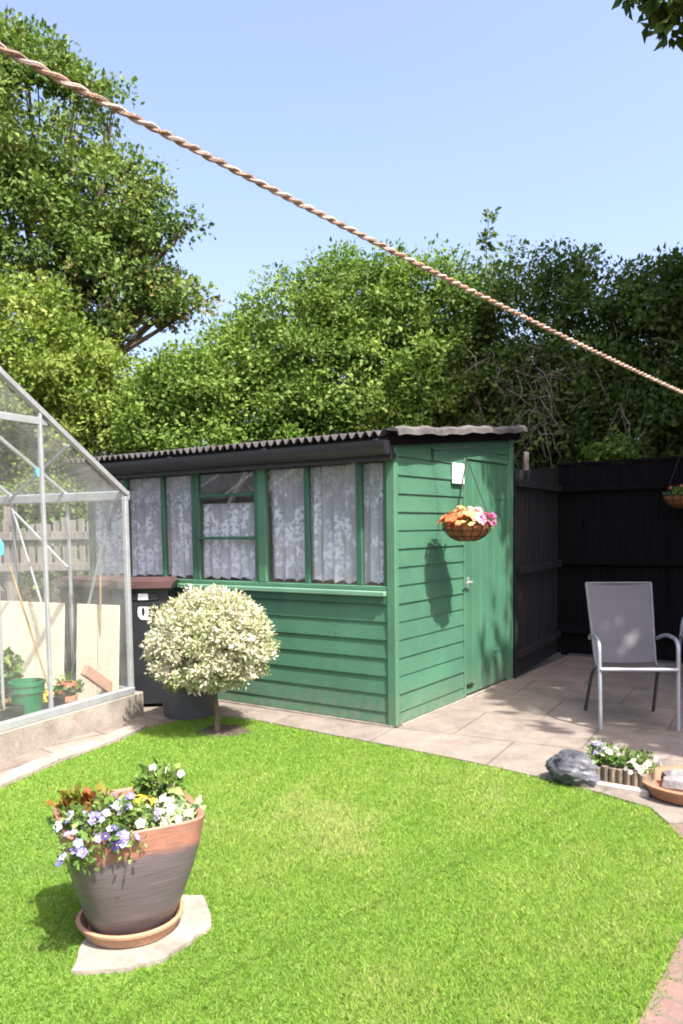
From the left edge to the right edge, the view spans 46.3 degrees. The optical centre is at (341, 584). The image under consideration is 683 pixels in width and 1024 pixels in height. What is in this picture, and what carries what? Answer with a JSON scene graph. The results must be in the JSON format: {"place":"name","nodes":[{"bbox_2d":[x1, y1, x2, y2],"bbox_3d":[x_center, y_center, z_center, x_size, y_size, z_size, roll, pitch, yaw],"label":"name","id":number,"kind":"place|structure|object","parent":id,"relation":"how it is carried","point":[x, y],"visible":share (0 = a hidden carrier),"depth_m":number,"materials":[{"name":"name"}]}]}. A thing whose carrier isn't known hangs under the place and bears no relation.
{"place":"outdoors","nodes":[
{"label":"outdoors","id":0,"kind":"place"},
{"bbox_2d":[0,703,212,789],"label":"path","id":1,"kind":"structure","parent":0,"point":[154,714],"depth_m":5.76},
{"bbox_2d":[0,723,145,787],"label":"kerb strip","id":2,"kind":"object","parent":1,"relation":"on","point":[22,771],"visible":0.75,"depth_m":5.29,"materials":[{"name":"concrete"}]},
{"bbox_2d":[53,575,123,685],"bbox_3d":[-2.220,0.472,7.175,0.530,1.100,0.564,-1,4,-4],"label":"wheelie bin","id":3,"kind":"object","parent":1,"relation":"on","point":[82,585],"visible":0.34,"depth_m":6.93,"materials":[{"name":"plastic"}]},
{"bbox_2d":[107,576,179,703],"bbox_3d":[-1.677,0.485,6.880,0.530,1.100,0.564,-1,4,-4],"label":"wheelie bin","id":4,"kind":"object","parent":1,"relation":"on","point":[150,592],"visible":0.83,"depth_m":6.66,"materials":[{"name":"plastic"}]},
{"bbox_2d":[158,678,213,719],"bbox_3d":[-1.229,0.907,6.459,0.494,0.287,0.494,2,5,35],"label":"plastic tub","id":5,"kind":"object","parent":1,"relation":"on","point":[182,704],"visible":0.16,"depth_m":6.27,"materials":[{"name":"plastic"}]},
{"bbox_2d":[0,715,682,1023],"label":"lawn","id":6,"kind":"structure","parent":0,"point":[186,957],"depth_m":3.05,"materials":[{"name":"plant"}]},
{"bbox_2d":[71,895,210,975],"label":"paving slab","id":7,"kind":"structure","parent":6,"relation":"on","point":[194,921],"depth_m":2.83,"materials":[{"name":"stone"}]},
{"bbox_2d":[76,899,183,947],"bbox_3d":[-0.789,1.254,2.997,0.394,0.059,0.394,2,5,35],"label":"pot saucer","id":8,"kind":"object","parent":7,"relation":"on","point":[124,941],"visible":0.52,"depth_m":2.85,"materials":[{"name":"ceramic"}]},
{"bbox_2d":[53,787,203,935],"bbox_3d":[-0.792,1.048,2.982,0.494,0.435,0.494,-3,5,-27],"label":"flower pot","id":9,"kind":"object","parent":8,"relation":"on","point":[143,891],"visible":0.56,"depth_m":2.80,"materials":[{"name":"ceramic"}]},
{"bbox_2d":[44,781,121,827],"bbox_3d":[-0.958,0.843,2.992,0.281,0.191,0.206,-1,4,-6],"label":"bronze plant","id":10,"kind":"object","parent":9,"relation":"in","point":[74,793],"visible":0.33,"depth_m":2.97,"materials":[{"name":"orange plant"}]},
{"bbox_2d":[45,786,160,876],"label":"pansies","id":11,"kind":"object","parent":9,"relation":"in","point":[101,823],"visible":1,"depth_m":2.73,"materials":[{"name":"purple plant"}]},
{"bbox_2d":[121,785,159,816],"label":"yellow violas","id":12,"kind":"object","parent":9,"relation":"in","point":[144,795],"visible":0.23,"depth_m":2.99,"materials":[{"name":"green plant"}]},
{"bbox_2d":[127,756,186,804],"bbox_3d":[-0.699,0.803,3.083,0.236,0.268,0.182,1,4,22],"label":"white flowered plant","id":13,"kind":"object","parent":9,"relation":"in","point":[152,778],"visible":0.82,"depth_m":3.05,"materials":[{"name":"green plant"}]},
{"bbox_2d":[126,793,206,830],"bbox_3d":[-0.637,0.851,2.947,0.236,0.183,0.301,2,5,35],"label":"white edged plant","id":14,"kind":"object","parent":9,"relation":"in","point":[171,810],"visible":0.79,"depth_m":2.90,"materials":[{"name":"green plant"}]},
{"bbox_2d":[195,724,250,737],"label":"soil","id":15,"kind":"structure","parent":6,"relation":"on","point":[228,729],"depth_m":5.89,"materials":[{"name":"brown soil"}]},
{"bbox_2d":[140,583,280,730],"bbox_3d":[-0.937,0.545,5.897,1.036,1.144,1.018,2,5,35],"label":"ball tree","id":16,"kind":"object","parent":15,"relation":"on","point":[215,639],"visible":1,"depth_m":5.60,"materials":[{"name":"green plant"}]},
{"bbox_2d":[0,556,682,676],"bbox_3d":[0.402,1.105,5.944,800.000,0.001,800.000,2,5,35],"label":"ground","id":17,"kind":"structure","parent":0,"point":[550,659],"depth_m":9.34,"materials":[{"name":"soil"}]},
{"bbox_2d":[0,507,89,600],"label":"picket fence","id":18,"kind":"object","parent":17,"relation":"on","point":[56,535],"visible":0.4,"depth_m":9.01,"materials":[{"name":"beige wood"}]},
{"bbox_2d":[0,262,145,613],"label":"yellow green shrub","id":19,"kind":"object","parent":17,"relation":"on","point":[53,382],"visible":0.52,"depth_m":10.45,"materials":[{"name":"green plant"}]},
{"bbox_2d":[0,6,226,609],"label":"sycamore tree","id":20,"kind":"object","parent":17,"relation":"on","point":[82,233],"visible":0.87,"depth_m":13.58,"materials":[{"name":"green plant"}]},
{"bbox_2d":[88,329,267,455],"bbox_3d":[-2.099,-1.228,10.629,2.124,4.114,2.061,2,5,35],"label":"rounded shrub","id":21,"kind":"object","parent":17,"relation":"on","point":[181,398],"visible":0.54,"depth_m":10.11,"materials":[{"name":"green plant"}]},
{"bbox_2d":[65,425,527,727],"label":"garden shed","id":22,"kind":"structure","parent":17,"relation":"on","point":[424,629],"depth_m":6.47,"materials":[{"name":"wood"}]},
{"bbox_2d":[87,474,196,583],"bbox_3d":[-1.863,-0.535,7.383,1.443,1.012,0.052,2,5,35],"label":"window","id":23,"kind":"structure","parent":22,"relation":"in","point":[126,482],"depth_m":7.21,"materials":[{"name":"green wood"}]},
{"bbox_2d":[95,485,192,577],"bbox_3d":[-1.828,-0.527,7.428,1.350,0.915,0.051,2,5,35],"label":"lace curtain","id":24,"kind":"object","parent":22,"relation":"attached to","point":[146,537],"visible":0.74,"depth_m":7.41,"materials":[{"name":"white fabric"}]},
{"bbox_2d":[194,470,258,585],"bbox_3d":[-0.972,-0.503,6.770,0.718,1.012,0.052,2,5,35],"label":"window","id":25,"kind":"structure","parent":22,"relation":"in","point":[197,477],"depth_m":6.83,"materials":[{"name":"green wood"}]},
{"bbox_2d":[203,502,254,579],"bbox_3d":[-0.937,-0.365,6.826,0.630,0.655,0.051,2,5,35],"label":"lace curtain","id":26,"kind":"object","parent":22,"relation":"attached to","point":[228,559],"visible":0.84,"depth_m":6.85,"materials":[{"name":"white fabric"}]},
{"bbox_2d":[257,461,386,590],"bbox_3d":[-0.168,-0.474,6.217,1.230,1.012,0.052,2,5,35],"label":"window","id":27,"kind":"structure","parent":22,"relation":"in","point":[262,474],"depth_m":6.26,"materials":[{"name":"green wood"}]},
{"bbox_2d":[271,473,383,584],"bbox_3d":[-0.112,-0.466,6.246,1.140,0.915,0.051,2,5,35],"label":"lace curtain","id":28,"kind":"object","parent":22,"relation":"attached to","point":[334,547],"visible":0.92,"depth_m":6.25,"materials":[{"name":"white fabric"}]},
{"bbox_2d":[431,446,469,460],"bbox_3d":[0.841,-1.012,6.171,0.335,0.100,0.024,2,5,35],"label":"basket bracket","id":29,"kind":"object","parent":22,"relation":"attached to","point":[432,452],"visible":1,"depth_m":6.23,"materials":[{"name":"black metal"}]},
{"bbox_2d":[436,448,496,541],"bbox_3d":[0.960,-0.687,6.115,0.445,0.716,0.473,2,5,35],"label":"hanging basket","id":30,"kind":"object","parent":29,"relation":"hanging from","point":[469,524],"visible":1,"depth_m":6.01,"materials":[{"name":"brown wicker"}]},
{"bbox_2d":[452,463,463,484],"bbox_3d":[0.965,-0.914,6.605,0.025,0.170,0.200,2,5,35],"label":"wall plaque","id":31,"kind":"object","parent":22,"relation":"attached to","point":[457,472],"depth_m":6.57,"materials":[{"name":"white paint"}]},
{"bbox_2d":[465,460,506,693],"bbox_3d":[1.293,-0.077,7.137,0.087,2.015,0.965,2,5,35],"label":"door","id":32,"kind":"structure","parent":22,"relation":"in","point":[486,646],"depth_m":7.18,"materials":[{"name":"wood"}]},
{"bbox_2d":[187,233,519,467],"bbox_3d":[0.361,-2.019,11.269,4.066,5.552,3.911,2,5,35],"label":"tall privet","id":33,"kind":"object","parent":17,"relation":"on","point":[347,330],"visible":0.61,"depth_m":10.44,"materials":[{"name":"green plant"}]},
{"bbox_2d":[523,452,528,671],"bbox_3d":[1.867,-0.218,8.127,0.050,2.230,0.078,-2,4,-10],"label":"post stub","id":34,"kind":"object","parent":17,"relation":"on","point":[525,461],"visible":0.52,"depth_m":8.02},
{"bbox_2d":[513,467,561,677],"bbox_3d":[2.049,-0.192,8.405,0.146,2.135,1.694,1,5,28],"label":"board fence","id":35,"kind":"object","parent":17,"relation":"on","point":[536,565],"visible":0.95,"depth_m":8.24,"materials":[{"name":"black wood"}]},
{"bbox_2d":[407,206,682,469],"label":"overgrown hedge","id":36,"kind":"object","parent":17,"relation":"on","point":[559,403],"visible":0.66,"depth_m":9.78,"materials":[{"name":"green plant"}]},
{"bbox_2d":[578,424,638,465],"bbox_3d":[3.016,-0.493,9.060,0.694,2.616,0.518,2,5,35],"label":"climbing plant","id":37,"kind":"object","parent":17,"relation":"on","point":[610,451],"visible":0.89,"depth_m":8.90,"materials":[{"name":"green plant"}]},
{"bbox_2d":[556,456,682,661],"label":"board fence","id":38,"kind":"object","parent":17,"relation":"on","point":[623,522],"visible":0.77,"depth_m":8.74,"materials":[{"name":"black wood"}]},
{"bbox_2d":[611,0,682,51],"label":"oak tree","id":39,"kind":"object","parent":17,"relation":"on","point":[663,18],"visible":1,"depth_m":5.59,"materials":[{"name":"green plant"}]},
{"bbox_2d":[0,0,682,527],"label":"sky","id":40,"kind":"structure","parent":0,"point":[409,120],"materials":[{"name":"blue"}]},
{"bbox_2d":[219,655,682,823],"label":"patio","id":41,"kind":"structure","parent":0,"point":[531,722],"depth_m":6.04,"materials":[{"name":"beige stone"}]},
{"bbox_2d":[545,749,600,786],"bbox_3d":[1.357,1.053,4.635,0.354,0.181,0.286,1,5,27],"label":"rock","id":42,"kind":"object","parent":41,"relation":"on","point":[569,767],"visible":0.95,"depth_m":4.54,"materials":[{"name":"grey stone"}]},
{"bbox_2d":[580,781,649,796],"bbox_3d":[1.521,1.140,4.476,0.390,0.050,0.055,2,5,35],"label":"edging stone","id":43,"kind":"object","parent":41,"relation":"on","point":[623,789],"visible":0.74,"depth_m":4.43,"materials":[{"name":"stone"}]},
{"bbox_2d":[590,755,654,787],"bbox_3d":[1.580,1.081,4.574,0.371,0.127,0.231,2,5,35],"label":"log planter","id":44,"kind":"object","parent":41,"relation":"on","point":[613,774],"visible":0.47,"depth_m":4.46,"materials":[{"name":"wood"}]},
{"bbox_2d":[585,737,612,761],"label":"lilac pansies","id":45,"kind":"object","parent":44,"relation":"in","point":[594,743],"visible":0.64,"depth_m":4.63,"materials":[{"name":"purple plant"}]},
{"bbox_2d":[587,741,661,774],"bbox_3d":[1.602,1.003,4.543,0.414,0.185,0.246,2,5,35],"label":"white alyssum","id":46,"kind":"object","parent":44,"relation":"in","point":[618,759],"visible":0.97,"depth_m":4.51,"materials":[{"name":"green plant"}]},
{"bbox_2d":[584,582,680,730],"bbox_3d":[2.176,0.519,6.064,0.580,1.032,0.719,0,4,6],"label":"garden chair","id":47,"kind":"object","parent":41,"relation":"on","point":[621,621],"visible":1,"depth_m":6.25,"materials":[{"name":"grey fabric"}]},
{"bbox_2d":[642,766,682,804],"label":"terracotta saucer","id":48,"kind":"object","parent":41,"relation":"on","point":[656,789],"visible":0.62,"depth_m":4.28,"materials":[{"name":"orange ceramic"}]},
{"bbox_2d":[660,769,682,791],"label":"hollow stone","id":49,"kind":"object","parent":48,"relation":"in","point":[672,779],"visible":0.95,"depth_m":4.35,"materials":[{"name":"grey stone"}]},
{"bbox_2d":[675,617,682,682],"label":"garden chair","id":50,"kind":"object","parent":41,"relation":"on","point":[680,635],"visible":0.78,"depth_m":7.41,"materials":[{"name":"grey metal"}]},
{"bbox_3d":[2.819,0.040,4.182,0.080,2.350,0.080,2,5,35],"label":"clothes post","id":51,"kind":"object","parent":41,"relation":"on","visible":0},
{"bbox_2d":[0,42,682,393],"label":"clothes line","id":52,"kind":"object","parent":51,"relation":"attached to","point":[36,66],"visible":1,"depth_m":1.11,"materials":[{"name":"fabric"}]},
{"bbox_2d":[638,824,682,1023],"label":"brick path","id":53,"kind":"structure","parent":0,"point":[671,1012],"depth_m":2.52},
{"label":"greenhouse floor","id":54,"kind":"structure","parent":0,"visible":0},
{"bbox_2d":[9,565,47,686],"bbox_3d":[-2.306,0.469,6.026,0.335,1.234,0.015,-2,4,-13],"label":"garden cane","id":55,"kind":"object","parent":54,"relation":"on","point":[28,624],"visible":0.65,"depth_m":6.00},
{"bbox_2d":[1,601,64,694],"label":"cream panel","id":56,"kind":"object","parent":54,"relation":"on","point":[16,632],"visible":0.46,"depth_m":6.70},
{"bbox_2d":[0,367,143,761],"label":"greenhouse","id":57,"kind":"object","parent":54,"relation":"on","point":[34,731],"visible":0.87,"depth_m":5.96,"materials":[{"name":"metal"}]},
{"bbox_2d":[34,446,38,476],"bbox_3d":[-2.155,-0.879,5.680,0.016,0.235,0.070,1,5,26],"label":"blue disc","id":58,"kind":"object","parent":57,"relation":"hanging from","point":[36,471],"visible":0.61,"depth_m":5.67,"materials":[{"name":"plastic"}]},
{"bbox_2d":[80,665,111,692],"bbox_3d":[-1.891,0.753,6.253,0.050,0.283,0.338,2,5,32],"label":"leaning plank","id":59,"kind":"object","parent":57,"relation":"attached to","point":[96,678],"visible":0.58,"depth_m":6.20,"materials":[{"name":"brown wood"}]},
{"bbox_2d":[76,604,119,700],"bbox_3d":[-1.958,0.612,6.407,0.440,0.898,0.076,1,5,26],"label":"cream panel","id":60,"kind":"object","parent":54,"relation":"on","point":[89,640],"visible":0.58,"depth_m":6.40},
{"bbox_2d":[99,575,101,636],"bbox_3d":[-1.930,0.488,6.402,0.016,1.132,0.131,-3,5,-33],"label":"garden cane","id":61,"kind":"object","parent":54,"relation":"on","point":[100,615],"visible":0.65,"depth_m":6.35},
{"bbox_3d":[3.521,-1.336,8.169,0.024,0.350,0.230,2,5,35],"label":"basket bracket","id":62,"kind":"object","parent":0,"visible":0},
{"bbox_2d":[663,448,682,508],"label":"hanging basket","id":63,"kind":"object","parent":62,"relation":"hanging from","point":[673,499],"visible":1,"depth_m":8.07,"materials":[{"name":"brown wicker"}]},
{"bbox_3d":[-2.326,1.068,5.787,0.385,0.086,1.570,1,5,26],"label":"low staging","id":64,"kind":"object","parent":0,"visible":0},
{"bbox_2d":[0,702,23,721],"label":"seed tray","id":65,"kind":"object","parent":64,"relation":"on","point":[10,711],"visible":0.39,"depth_m":5.48,"materials":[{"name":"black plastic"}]},
{"bbox_2d":[0,539,4,709],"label":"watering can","id":66,"kind":"object","parent":65,"relation":"on","point":[1,651],"visible":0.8,"depth_m":5.42,"materials":[{"name":"blue plastic"}]},
{"bbox_2d":[8,678,45,714],"bbox_3d":[-2.262,0.858,5.756,0.254,0.332,0.254,2,5,35],"label":"green bucket","id":67,"kind":"object","parent":64,"relation":"on","point":[27,693],"visible":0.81,"depth_m":5.67,"materials":[{"name":"plastic"}]},
{"bbox_2d":[43,694,64,709],"bbox_3d":[-2.196,0.912,5.918,0.300,0.200,0.100,1,5,26],"label":"seed tray","id":68,"kind":"object","parent":64,"relation":"on","point":[58,699],"visible":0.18,"depth_m":5.84,"materials":[{"name":"black plastic"}]},
{"bbox_2d":[43,687,57,704],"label":"marigolds","id":69,"kind":"object","parent":68,"relation":"in","point":[45,693],"visible":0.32,"depth_m":5.86,"materials":[{"name":"yellow plant"}]},
{"bbox_2d":[65,693,77,703],"bbox_3d":[-2.069,0.918,6.018,0.165,0.172,0.165,2,5,35],"label":"clay pot","id":70,"kind":"object","parent":64,"relation":"on","point":[72,697],"visible":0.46,"depth_m":5.96,"materials":[{"name":"ceramic"}]},
{"bbox_2d":[53,671,83,696],"bbox_3d":[-2.051,0.774,6.007,0.264,0.260,0.202,-3,5,-34],"label":"red geranium","id":71,"kind":"object","parent":70,"relation":"in","point":[71,684],"visible":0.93,"depth_m":5.98,"materials":[{"name":"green plant"}]},
{"bbox_3d":[-2.540,0.972,6.011,0.187,0.252,0.187,2,5,35],"label":"clay pot","id":72,"kind":"object","parent":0,"visible":0},
{"bbox_2d":[0,646,24,702],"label":"young plant","id":73,"kind":"object","parent":72,"relation":"in","point":[13,670],"visible":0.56,"depth_m":5.95,"materials":[{"name":"green plant"}]}
]}

